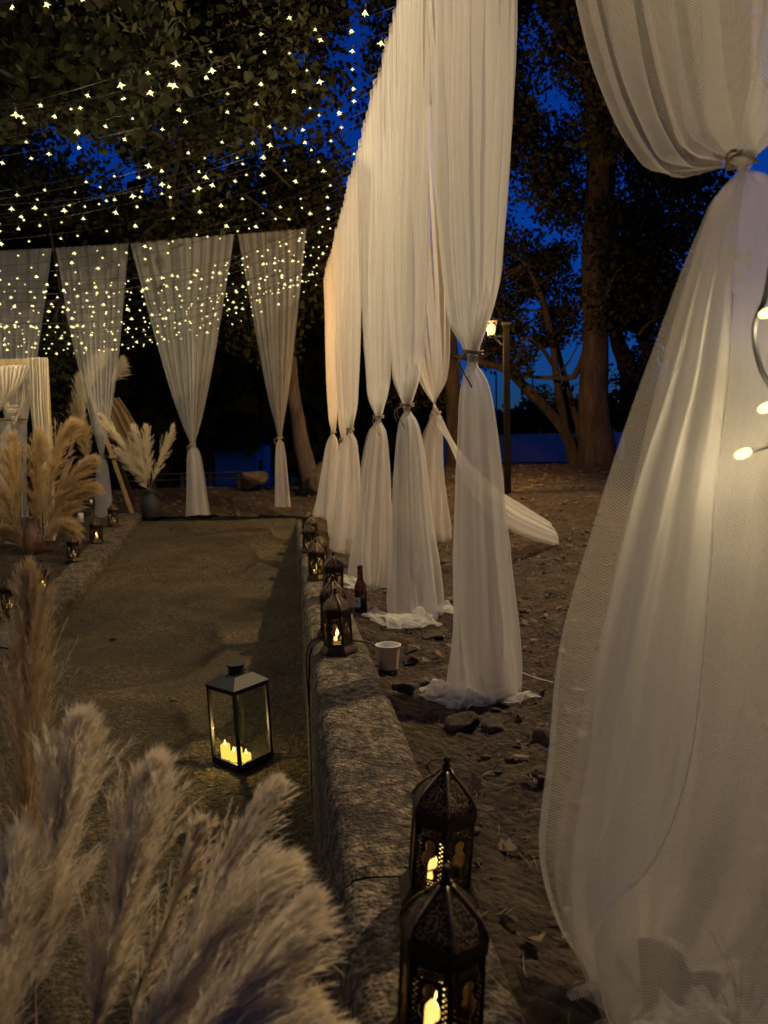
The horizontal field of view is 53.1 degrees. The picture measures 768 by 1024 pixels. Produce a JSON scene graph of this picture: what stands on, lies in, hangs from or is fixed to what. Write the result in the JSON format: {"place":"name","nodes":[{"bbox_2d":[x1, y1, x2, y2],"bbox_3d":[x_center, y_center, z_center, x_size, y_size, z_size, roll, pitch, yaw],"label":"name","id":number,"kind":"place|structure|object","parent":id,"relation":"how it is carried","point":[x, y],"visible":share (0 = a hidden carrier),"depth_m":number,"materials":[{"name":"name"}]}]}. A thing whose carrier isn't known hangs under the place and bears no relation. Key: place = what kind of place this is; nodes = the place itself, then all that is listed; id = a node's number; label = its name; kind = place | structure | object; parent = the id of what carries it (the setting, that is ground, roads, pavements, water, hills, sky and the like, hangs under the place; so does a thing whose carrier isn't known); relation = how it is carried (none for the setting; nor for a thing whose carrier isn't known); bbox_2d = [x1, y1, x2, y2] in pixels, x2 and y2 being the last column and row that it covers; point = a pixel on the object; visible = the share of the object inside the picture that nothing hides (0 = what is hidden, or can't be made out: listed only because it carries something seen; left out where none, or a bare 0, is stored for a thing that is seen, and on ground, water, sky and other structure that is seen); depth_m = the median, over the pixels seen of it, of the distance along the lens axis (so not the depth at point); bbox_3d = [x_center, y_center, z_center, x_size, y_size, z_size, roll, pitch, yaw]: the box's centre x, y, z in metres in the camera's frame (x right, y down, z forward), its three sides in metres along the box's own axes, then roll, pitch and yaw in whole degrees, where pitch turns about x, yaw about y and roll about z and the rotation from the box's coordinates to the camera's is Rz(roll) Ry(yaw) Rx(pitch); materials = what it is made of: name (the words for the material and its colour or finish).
{"place":"outdoors","nodes":[
{"label":"outdoors","id":0,"kind":"place"},
{"bbox_2d":[0,554,79,1023],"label":"pampas plume","id":1,"kind":"object","parent":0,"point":[30,633],"visible":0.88,"depth_m":1.34,"materials":[{"name":"plant"}]},
{"bbox_2d":[42,479,108,535],"bbox_3d":[-3.025,-0.033,7.456,0.713,0.575,0.364,-1,4,0],"label":"pampas plume","id":2,"kind":"object","parent":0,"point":[91,489],"visible":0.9,"depth_m":7.43,"materials":[{"name":"plant"}]},
{"bbox_2d":[0,518,325,1023],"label":"path","id":3,"kind":"structure","parent":0,"point":[129,679],"depth_m":4.22,"materials":[{"name":"gravel"}]},
{"bbox_2d":[205,661,272,771],"bbox_3d":[-0.628,0.865,3.336,0.195,0.435,0.195,2,8,40],"label":"glass lantern","id":4,"kind":"object","parent":3,"relation":"on","point":[235,680],"visible":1,"depth_m":3.30,"materials":[{"name":"black metal"}]},
{"bbox_2d":[22,461,737,519],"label":"gravel","id":5,"kind":"structure","parent":0,"point":[545,474],"depth_m":10.55,"materials":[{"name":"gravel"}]},
{"bbox_2d":[0,454,767,1023],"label":"ground","id":6,"kind":"structure","parent":0,"point":[560,970],"depth_m":3.06,"materials":[{"name":"soil"}]},
{"bbox_2d":[0,517,22,547],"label":"pampas plume","id":7,"kind":"object","parent":6,"relation":"on","point":[8,532],"visible":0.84,"depth_m":7.46,"materials":[{"name":"plant"}]},
{"bbox_2d":[0,359,56,536],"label":"wooden frame","id":8,"kind":"object","parent":6,"relation":"on","point":[4,362],"visible":0.15,"depth_m":7.88,"materials":[{"name":"brown wood"}]},
{"bbox_2d":[0,418,28,535],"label":"macrame hanging","id":9,"kind":"object","parent":8,"relation":"hanging from","point":[3,427],"visible":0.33,"depth_m":7.93,"materials":[{"name":"fabric"}]},
{"bbox_2d":[0,364,29,410],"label":"cream swag","id":10,"kind":"object","parent":8,"relation":"hanging from","point":[12,377],"visible":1,"depth_m":7.75,"materials":[{"name":"fabric"}]},
{"bbox_2d":[4,378,28,424],"bbox_3d":[-3.779,-1.121,7.815,0.347,0.476,0.116,-1,4,0],"label":"cream swag","id":11,"kind":"object","parent":8,"relation":"hanging from","point":[14,411],"visible":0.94,"depth_m":7.80,"materials":[{"name":"fabric"}]},
{"bbox_2d":[26,357,54,540],"bbox_3d":[-3.490,-0.462,7.853,0.234,2.202,0.114,-1,4,0],"label":"cream drape","id":12,"kind":"object","parent":8,"relation":"hanging from","point":[38,384],"visible":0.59,"depth_m":7.78,"materials":[{"name":"fabric"}]},
{"bbox_2d":[22,516,42,554],"bbox_3d":[-3.373,0.224,7.377,0.180,0.360,0.180,-1,4,0],"label":"floor vase","id":13,"kind":"object","parent":6,"relation":"on","point":[32,545],"visible":1,"depth_m":7.32,"materials":[{"name":"brown ceramic"}]},
{"bbox_2d":[0,481,21,537],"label":"pampas plume","id":14,"kind":"object","parent":13,"relation":"in","point":[11,519],"visible":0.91,"depth_m":7.35,"materials":[{"name":"plant"}]},
{"bbox_2d":[0,427,32,531],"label":"pampas plume","id":15,"kind":"object","parent":13,"relation":"in","point":[12,476],"visible":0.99,"depth_m":7.31,"materials":[{"name":"plant"}]},
{"bbox_2d":[18,426,61,521],"bbox_3d":[-3.314,-0.302,7.473,0.364,1.119,0.460,1,5,33],"label":"pampas plume","id":16,"kind":"object","parent":13,"relation":"in","point":[39,455],"visible":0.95,"depth_m":7.41,"materials":[{"name":"plant"}]},
{"bbox_2d":[37,415,85,532],"bbox_3d":[-3.059,-0.323,7.245,0.586,1.182,0.357,-2,4,-15],"label":"pampas plume","id":17,"kind":"object","parent":13,"relation":"in","point":[64,434],"visible":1,"depth_m":7.21,"materials":[{"name":"plant"}]},
{"bbox_2d":[37,515,85,544],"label":"pampas plume","id":18,"kind":"object","parent":13,"relation":"in","point":[69,526],"visible":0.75,"depth_m":7.25,"materials":[{"name":"plant"}]},
{"bbox_2d":[40,453,107,533],"bbox_3d":[-2.998,-0.162,7.330,0.730,0.846,0.392,-2,4,-16],"label":"pampas plume","id":19,"kind":"object","parent":13,"relation":"in","point":[79,472],"visible":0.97,"depth_m":7.32,"materials":[{"name":"plant"}]},
{"bbox_2d":[0,513,141,675],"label":"stone kerb","id":20,"kind":"structure","parent":6,"relation":"on","point":[76,579],"depth_m":6.67,"materials":[{"name":"stone"}]},
{"bbox_2d":[0,576,18,613],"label":"moroccan lantern","id":21,"kind":"object","parent":20,"relation":"on","point":[5,591],"visible":0.72,"depth_m":5.55,"materials":[{"name":"metal"}]},
{"bbox_2d":[65,532,81,561],"bbox_3d":[-2.846,0.312,7.031,0.141,0.267,0.162,-3,5,-20],"label":"moroccan lantern","id":22,"kind":"object","parent":20,"relation":"on","point":[72,541],"visible":1,"depth_m":6.99,"materials":[{"name":"metal"}]},
{"bbox_2d":[88,516,104,542],"bbox_3d":[-2.873,0.169,7.674,0.141,0.267,0.162,0,4,0],"label":"moroccan lantern","id":23,"kind":"object","parent":20,"relation":"on","point":[95,524],"visible":1,"depth_m":7.64,"materials":[{"name":"metal"}]},
{"bbox_2d":[0,0,198,423],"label":"oak tree","id":24,"kind":"object","parent":6,"relation":"on","point":[58,47],"visible":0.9,"depth_m":4.95,"materials":[{"name":"green plant"}]},
{"bbox_2d":[734,267,767,458],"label":"string light","id":25,"kind":"object","parent":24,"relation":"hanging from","point":[761,313],"visible":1,"depth_m":0.88,"materials":[{"name":"glass"}]},
{"bbox_2d":[57,382,144,512],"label":"frame arch","id":26,"kind":"structure","parent":6,"relation":"on","point":[116,411],"depth_m":9.92,"materials":[{"name":"brown wood"}]},
{"bbox_2d":[70,371,90,419],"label":"pampas plume","id":27,"kind":"object","parent":26,"relation":"on","point":[79,385],"visible":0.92,"depth_m":9.74,"materials":[{"name":"plant"}]},
{"bbox_2d":[71,415,95,455],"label":"pampas plume","id":28,"kind":"object","parent":26,"relation":"attached to","point":[85,438],"visible":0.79,"depth_m":9.78,"materials":[{"name":"plant"}]},
{"bbox_2d":[82,346,111,392],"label":"pampas plume","id":29,"kind":"object","parent":26,"relation":"attached to","point":[99,358],"visible":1,"depth_m":9.71,"materials":[{"name":"plant"}]},
{"bbox_2d":[109,355,133,383],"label":"pampas plume","id":30,"kind":"object","parent":26,"relation":"attached to","point":[121,366],"visible":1,"depth_m":9.72,"materials":[{"name":"plant"}]},
{"bbox_2d":[140,490,161,520],"bbox_3d":[-2.764,-0.077,9.132,0.242,0.375,0.242,-4,5,-32],"label":"ceramic jug","id":31,"kind":"object","parent":6,"relation":"on","point":[151,506],"visible":0.98,"depth_m":9.05,"materials":[{"name":"ceramic"}]},
{"bbox_2d":[96,412,147,487],"bbox_3d":[-3.088,-0.598,9.107,0.633,1.212,0.254,-1,4,0],"label":"pampas plume","id":32,"kind":"object","parent":31,"relation":"in","point":[110,428],"visible":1,"depth_m":9.07,"materials":[{"name":"plant"}]},
{"bbox_2d":[112,446,147,489],"bbox_3d":[-2.993,-0.393,9.100,0.452,0.801,0.212,-1,4,0],"label":"pampas plume","id":33,"kind":"object","parent":31,"relation":"in","point":[120,455],"visible":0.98,"depth_m":9.08,"materials":[{"name":"plant"}]},
{"bbox_2d":[127,422,149,489],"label":"pampas plume","id":34,"kind":"object","parent":31,"relation":"in","point":[136,436],"visible":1,"depth_m":9.07,"materials":[{"name":"plant"}]},
{"bbox_2d":[139,423,154,487],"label":"pampas plume","id":35,"kind":"object","parent":31,"relation":"in","point":[146,445],"visible":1,"depth_m":9.07,"materials":[{"name":"plant"}]},
{"bbox_2d":[151,423,175,489],"bbox_3d":[-2.604,-0.534,9.125,0.347,1.063,0.199,-1,4,0],"label":"pampas plume","id":36,"kind":"object","parent":31,"relation":"in","point":[166,446],"visible":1,"depth_m":9.08,"materials":[{"name":"plant"}]},
{"bbox_2d":[121,471,243,487],"bbox_3d":[-3.707,-0.527,14.171,2.269,0.411,0.100,-1,4,0],"label":"rail fence","id":37,"kind":"object","parent":6,"relation":"on","point":[210,479],"visible":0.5,"depth_m":14.12,"materials":[{"name":"brown wood"}]},
{"bbox_2d":[0,177,435,491],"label":"wood","id":38,"kind":"object","parent":6,"relation":"on","point":[198,391],"visible":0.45,"depth_m":15.97,"materials":[{"name":"green plant"}]},
{"bbox_2d":[207,442,270,485],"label":"hut","id":39,"kind":"object","parent":6,"relation":"on","point":[259,459],"visible":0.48,"depth_m":40.81,"materials":[{"name":"paint"}]},
{"bbox_2d":[83,0,405,495],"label":"oak tree","id":40,"kind":"object","parent":6,"relation":"on","point":[211,21],"visible":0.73,"depth_m":9.65,"materials":[{"name":"green plant"}]},
{"bbox_2d":[279,0,398,277],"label":"wire","id":41,"kind":"object","parent":40,"relation":"attached to","point":[367,129],"visible":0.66,"depth_m":4.93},
{"bbox_2d":[0,0,314,117],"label":"string light","id":42,"kind":"object","parent":41,"relation":"hanging from","point":[15,114],"visible":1,"depth_m":3.40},
{"bbox_2d":[0,153,356,245],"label":"string light","id":43,"kind":"object","parent":41,"relation":"hanging from","point":[295,181],"visible":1,"depth_m":5.56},
{"bbox_2d":[1,146,361,210],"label":"string light","id":44,"kind":"object","parent":41,"relation":"hanging from","point":[34,207],"visible":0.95,"depth_m":5.23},
{"bbox_2d":[1,120,366,229],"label":"string light","id":45,"kind":"object","parent":41,"relation":"hanging from","point":[115,212],"visible":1,"depth_m":4.99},
{"bbox_2d":[0,109,368,218],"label":"string light","id":46,"kind":"object","parent":41,"relation":"hanging from","point":[205,176],"visible":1,"depth_m":4.75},
{"bbox_2d":[0,0,372,124],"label":"string light","id":47,"kind":"object","parent":41,"relation":"hanging from","point":[364,13],"visible":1,"depth_m":3.69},
{"bbox_2d":[2,90,373,220],"bbox_3d":[-3.198,-2.146,4.935,6.329,0.755,0.055,-1,4,6],"label":"string light","id":48,"kind":"object","parent":41,"relation":"hanging from","point":[269,145],"visible":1,"depth_m":4.72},
{"bbox_2d":[2,83,377,199],"bbox_3d":[-3.186,-2.062,4.285,6.328,0.834,0.047,-1,4,-3],"label":"string light","id":49,"kind":"object","parent":41,"relation":"hanging from","point":[252,143],"visible":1,"depth_m":4.41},
{"bbox_2d":[0,50,387,163],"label":"string light","id":50,"kind":"object","parent":41,"relation":"hanging from","point":[227,111],"visible":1,"depth_m":4.18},
{"bbox_2d":[0,31,389,142],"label":"string light","id":51,"kind":"object","parent":41,"relation":"hanging from","point":[227,93],"visible":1,"depth_m":3.91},
{"bbox_2d":[0,6,395,117],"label":"string light","id":52,"kind":"object","parent":41,"relation":"hanging from","point":[150,92],"visible":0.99,"depth_m":3.71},
{"bbox_2d":[314,263,338,520],"bbox_3d":[-0.658,-1.336,8.686,0.335,2.883,1.491,-1,4,0],"label":"tulle curtain","id":53,"kind":"object","parent":41,"relation":"hanging from","point":[330,361],"visible":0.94,"depth_m":8.57,"materials":[{"name":"fabric"}]},
{"bbox_2d":[328,219,355,539],"bbox_3d":[-0.439,-1.219,7.529,0.282,2.969,1.215,-1,4,0],"label":"tulle curtain","id":54,"kind":"object","parent":41,"relation":"hanging from","point":[340,337],"visible":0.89,"depth_m":7.39,"materials":[{"name":"fabric"}]},
{"bbox_2d":[332,157,365,552],"bbox_3d":[-0.242,-1.119,6.302,0.309,3.010,1.697,-2,4,-17],"label":"tulle curtain","id":55,"kind":"object","parent":41,"relation":"hanging from","point":[350,327],"visible":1,"depth_m":6.48,"materials":[{"name":"fabric"}]},
{"bbox_2d":[345,69,392,588],"bbox_3d":[-0.185,-1.020,4.883,0.486,3.018,1.549,-1,4,0],"label":"tulle curtain","id":56,"kind":"object","parent":41,"relation":"hanging from","point":[375,278],"visible":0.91,"depth_m":4.81,"materials":[{"name":"fabric"}]},
{"bbox_2d":[372,0,455,628],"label":"tulle curtain","id":57,"kind":"object","parent":41,"relation":"hanging from","point":[405,232],"visible":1,"depth_m":3.76,"materials":[{"name":"fabric"}]},
{"bbox_2d":[373,111,557,543],"bbox_3d":[0.879,-1.134,5.547,1.693,2.925,0.937,-3,4,-30],"label":"tulle curtain","id":58,"kind":"object","parent":41,"relation":"hanging from","point":[435,350],"visible":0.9,"depth_m":5.38,"materials":[{"name":"fabric"}]},
{"bbox_2d":[419,0,528,707],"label":"tulle curtain","id":59,"kind":"object","parent":41,"relation":"hanging from","point":[453,268],"visible":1,"depth_m":2.51,"materials":[{"name":"fabric"}]},
{"bbox_2d":[539,0,767,1023],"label":"tulle curtain","id":60,"kind":"object","parent":41,"relation":"hanging from","point":[749,155],"visible":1,"depth_m":1.05,"materials":[{"name":"fabric"}]},
{"bbox_2d":[240,471,267,490],"bbox_3d":[-2.050,-0.493,12.155,0.417,0.315,0.588,-3,4,-28],"label":"boulder","id":61,"kind":"object","parent":6,"relation":"on","point":[252,480],"visible":1,"depth_m":12.01,"materials":[{"name":"stone"}]},
{"bbox_2d":[308,470,327,495],"bbox_3d":[-0.953,-0.423,11.180,0.302,0.370,0.235,0,4,13],"label":"boulder","id":62,"kind":"object","parent":6,"relation":"on","point":[314,476],"visible":0.92,"depth_m":11.11,"materials":[{"name":"stone"}]},
{"bbox_2d":[354,565,366,613],"bbox_3d":[-0.117,0.385,3.834,0.061,0.238,0.061,-4,5,-34],"label":"beer bottle","id":63,"kind":"object","parent":6,"relation":"on","point":[360,592],"visible":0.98,"depth_m":3.81,"materials":[{"name":"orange glass"}]},
{"bbox_2d":[375,641,400,675],"bbox_3d":[0.016,0.529,2.762,0.094,0.109,0.094,-1,4,0],"label":"paper cup","id":64,"kind":"object","parent":6,"relation":"on","point":[388,655],"visible":0.98,"depth_m":2.73,"materials":[{"name":"paper"}]},
{"bbox_2d":[295,519,525,1023],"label":"stone kerb","id":65,"kind":"structure","parent":6,"relation":"on","point":[365,776],"depth_m":1.55,"materials":[{"name":"stone"}]},
{"bbox_2d":[301,521,314,552],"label":"moroccan lantern","id":66,"kind":"object","parent":65,"relation":"on","point":[308,531],"visible":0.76,"depth_m":5.74,"materials":[{"name":"metal"}]},
{"bbox_2d":[306,539,327,579],"bbox_3d":[-0.392,0.270,4.450,0.122,0.232,0.141,-3,3,-11],"label":"moroccan lantern","id":67,"kind":"object","parent":65,"relation":"on","point":[316,552],"visible":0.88,"depth_m":4.41,"materials":[{"name":"metal"}]},
{"bbox_2d":[317,575,345,637],"bbox_3d":[-0.199,0.362,2.979,0.126,0.239,0.146,-1,5,-6],"label":"moroccan lantern","id":68,"kind":"object","parent":65,"relation":"on","point":[330,585],"visible":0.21,"depth_m":2.95,"materials":[{"name":"metal"}]},
{"bbox_2d":[322,551,346,597],"bbox_3d":[-0.254,0.309,3.829,0.122,0.232,0.141,-1,4,-17],"label":"moroccan lantern","id":69,"kind":"object","parent":65,"relation":"on","point":[333,564],"visible":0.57,"depth_m":3.80,"materials":[{"name":"metal"}]},
{"bbox_2d":[319,588,357,655],"bbox_3d":[-0.168,0.383,2.734,0.121,0.230,0.140,-5,3,-24],"label":"moroccan lantern","id":70,"kind":"object","parent":65,"relation":"on","point":[335,606],"visible":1,"depth_m":2.70,"materials":[{"name":"metal"}]},
{"bbox_2d":[398,755,478,909],"bbox_3d":[0.090,0.485,1.188,0.119,0.225,0.137,3,5,-3],"label":"moroccan lantern","id":71,"kind":"object","parent":65,"relation":"on","point":[444,809],"visible":0.94,"depth_m":1.16,"materials":[{"name":"metal"}]},
{"bbox_2d":[389,863,489,1023],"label":"moroccan lantern","id":72,"kind":"object","parent":65,"relation":"on","point":[444,935],"visible":1,"depth_m":0.85,"materials":[{"name":"metal"}]},
{"bbox_2d":[444,711,480,732],"bbox_3d":[0.233,0.631,2.303,0.109,0.078,0.077,0,4,13],"label":"stone","id":73,"kind":"object","parent":6,"relation":"on","point":[461,721],"visible":0.86,"depth_m":2.28,"materials":[{"name":"stone"}]},
{"bbox_2d":[345,0,584,466],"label":"oak tree","id":74,"kind":"object","parent":6,"relation":"on","point":[549,180],"visible":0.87,"depth_m":11.48,"materials":[{"name":"green plant"}]},
{"bbox_2d":[481,716,504,733],"bbox_3d":[0.321,0.635,2.276,0.075,0.052,0.057,-2,4,-12],"label":"stone","id":75,"kind":"object","parent":6,"relation":"on","point":[491,724],"visible":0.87,"depth_m":2.26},
{"bbox_2d":[485,316,510,493],"bbox_3d":[1.341,-1.087,8.949,0.282,2.365,0.124,-1,4,0],"label":"street lamp","id":76,"kind":"object","parent":6,"relation":"on","point":[491,331],"visible":1,"depth_m":8.90,"materials":[{"name":"metal"}]},
{"bbox_2d":[499,913,518,933],"bbox_3d":[0.205,0.671,1.253,0.031,0.031,0.032,-5,5,-44],"label":"stone","id":77,"kind":"object","parent":6,"relation":"on","point":[509,923],"visible":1,"depth_m":1.25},
{"bbox_2d":[452,228,581,464],"bbox_3d":[2.322,-2.765,12.947,2.022,4.226,2.622,0,4,15],"label":"oak tree","id":78,"kind":"object","parent":6,"relation":"on","point":[551,338],"visible":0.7,"depth_m":12.53,"materials":[{"name":"green plant"}]},
{"bbox_2d":[532,726,558,747],"bbox_3d":[0.452,0.633,2.150,0.055,0.074,0.087,-4,5,-35],"label":"stone","id":79,"kind":"object","parent":6,"relation":"on","point":[541,735],"visible":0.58,"depth_m":2.13,"materials":[{"name":"stone"}]},
{"bbox_2d":[327,511,767,1023],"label":"fallen leaves","id":80,"kind":"object","parent":6,"relation":"on","point":[476,784],"visible":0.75,"depth_m":2.62,"materials":[{"name":"brown plant"}]},
{"bbox_2d":[342,514,767,951],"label":"twigs","id":81,"kind":"object","parent":6,"relation":"on","point":[531,738],"visible":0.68,"depth_m":2.30,"materials":[{"name":"wood"}]},
{"bbox_2d":[436,431,679,463],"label":"court wall","id":82,"kind":"structure","parent":6,"relation":"on","point":[537,448],"depth_m":37.83,"materials":[{"name":"paint"}]},
{"bbox_2d":[403,384,740,463],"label":"wood","id":83,"kind":"object","parent":6,"relation":"on","point":[522,419],"visible":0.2,"depth_m":44.86,"materials":[{"name":"green plant"}]},
{"bbox_2d":[455,0,767,464],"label":"oak tree","id":84,"kind":"object","parent":6,"relation":"on","point":[603,277],"visible":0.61,"depth_m":11.19,"materials":[{"name":"green plant"}]},
{"bbox_2d":[611,937,694,1017],"bbox_3d":[0.403,0.692,1.155,0.099,0.075,0.134,-3,4,-22],"label":"stone","id":85,"kind":"object","parent":6,"relation":"on","point":[648,981],"visible":0.41,"depth_m":1.13,"materials":[{"name":"stone"}]},
{"bbox_2d":[606,0,751,462],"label":"oak tree","id":86,"kind":"object","parent":6,"relation":"on","point":[646,346],"visible":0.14,"depth_m":15.72,"materials":[{"name":"green plant"}]},
{"bbox_2d":[628,925,767,1023],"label":"dry grass tuft","id":87,"kind":"object","parent":6,"relation":"on","point":[751,991],"visible":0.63,"depth_m":1.05,"materials":[{"name":"plant"}]},
{"bbox_2d":[3,0,767,520],"label":"sky","id":88,"kind":"structure","parent":0,"point":[542,367],"materials":[{"name":"blue"}]},
{"bbox_2d":[184,419,767,476],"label":"hill","id":89,"kind":"structure","parent":0,"point":[279,452],"depth_m":102.45,"materials":[{"name":"plant"}]},
{"bbox_2d":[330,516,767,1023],"bbox_3d":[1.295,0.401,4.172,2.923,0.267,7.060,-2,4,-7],"label":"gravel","id":90,"kind":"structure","parent":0,"point":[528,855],"depth_m":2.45,"materials":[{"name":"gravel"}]},
{"bbox_2d":[345,549,767,1023],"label":"pine needles","id":91,"kind":"object","parent":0,"point":[558,757],"visible":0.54,"depth_m":2.14,"materials":[{"name":"plant"}]},
{"bbox_2d":[358,463,767,569],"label":"gravel","id":92,"kind":"structure","parent":0,"point":[442,561],"depth_m":7.88,"materials":[{"name":"gravel"}]},
{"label":"wire","id":93,"kind":"object","parent":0,"visible":0},
{"bbox_2d":[0,70,381,195],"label":"string light","id":94,"kind":"object","parent":93,"relation":"hanging from","point":[269,126],"visible":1,"depth_m":4.19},
{"bbox_3d":[-0.337,1.125,0.877,0.270,0.500,0.270,-1,4,0],"label":"floor vase","id":95,"kind":"object","parent":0,"visible":0},
{"bbox_2d":[0,814,90,1023],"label":"pampas plume","id":96,"kind":"object","parent":95,"relation":"in","point":[20,858],"visible":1,"depth_m":0.90,"materials":[{"name":"plant"}]},
{"bbox_2d":[6,698,140,1023],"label":"pampas plume","id":97,"kind":"object","parent":95,"relation":"in","point":[71,784],"visible":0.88,"depth_m":0.99,"materials":[{"name":"plant"}]},
{"bbox_2d":[72,737,203,1023],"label":"pampas plume","id":98,"kind":"object","parent":95,"relation":"in","point":[150,790],"visible":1,"depth_m":0.91,"materials":[{"name":"plant"}]},
{"bbox_2d":[127,805,220,1023],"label":"pampas plume","id":99,"kind":"object","parent":95,"relation":"in","point":[192,862],"visible":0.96,"depth_m":1.01,"materials":[{"name":"plant"}]},
{"bbox_2d":[129,833,319,1023],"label":"pampas plume","id":100,"kind":"object","parent":95,"relation":"in","point":[282,871],"visible":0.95,"depth_m":0.80,"materials":[{"name":"plant"}]},
{"bbox_2d":[163,771,303,982],"bbox_3d":[-0.210,0.761,0.947,0.097,0.832,0.322,2,5,39],"label":"pampas plume","id":101,"kind":"object","parent":95,"relation":"in","point":[273,790],"visible":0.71,"depth_m":0.98,"materials":[{"name":"plant"}]},
{"bbox_2d":[179,876,357,1023],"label":"pampas plume","id":102,"kind":"object","parent":95,"relation":"in","point":[294,931],"visible":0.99,"depth_m":0.73,"materials":[{"name":"plant"}]},
{"bbox_2d":[201,972,340,1023],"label":"pampas plume","id":103,"kind":"object","parent":95,"relation":"in","point":[313,1006],"visible":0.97,"depth_m":0.71,"materials":[{"name":"plant"}]},
{"bbox_2d":[312,1006,361,1023],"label":"pampas plume","id":104,"kind":"object","parent":95,"relation":"in","point":[335,1019],"visible":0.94,"depth_m":0.73,"materials":[{"name":"plant"}]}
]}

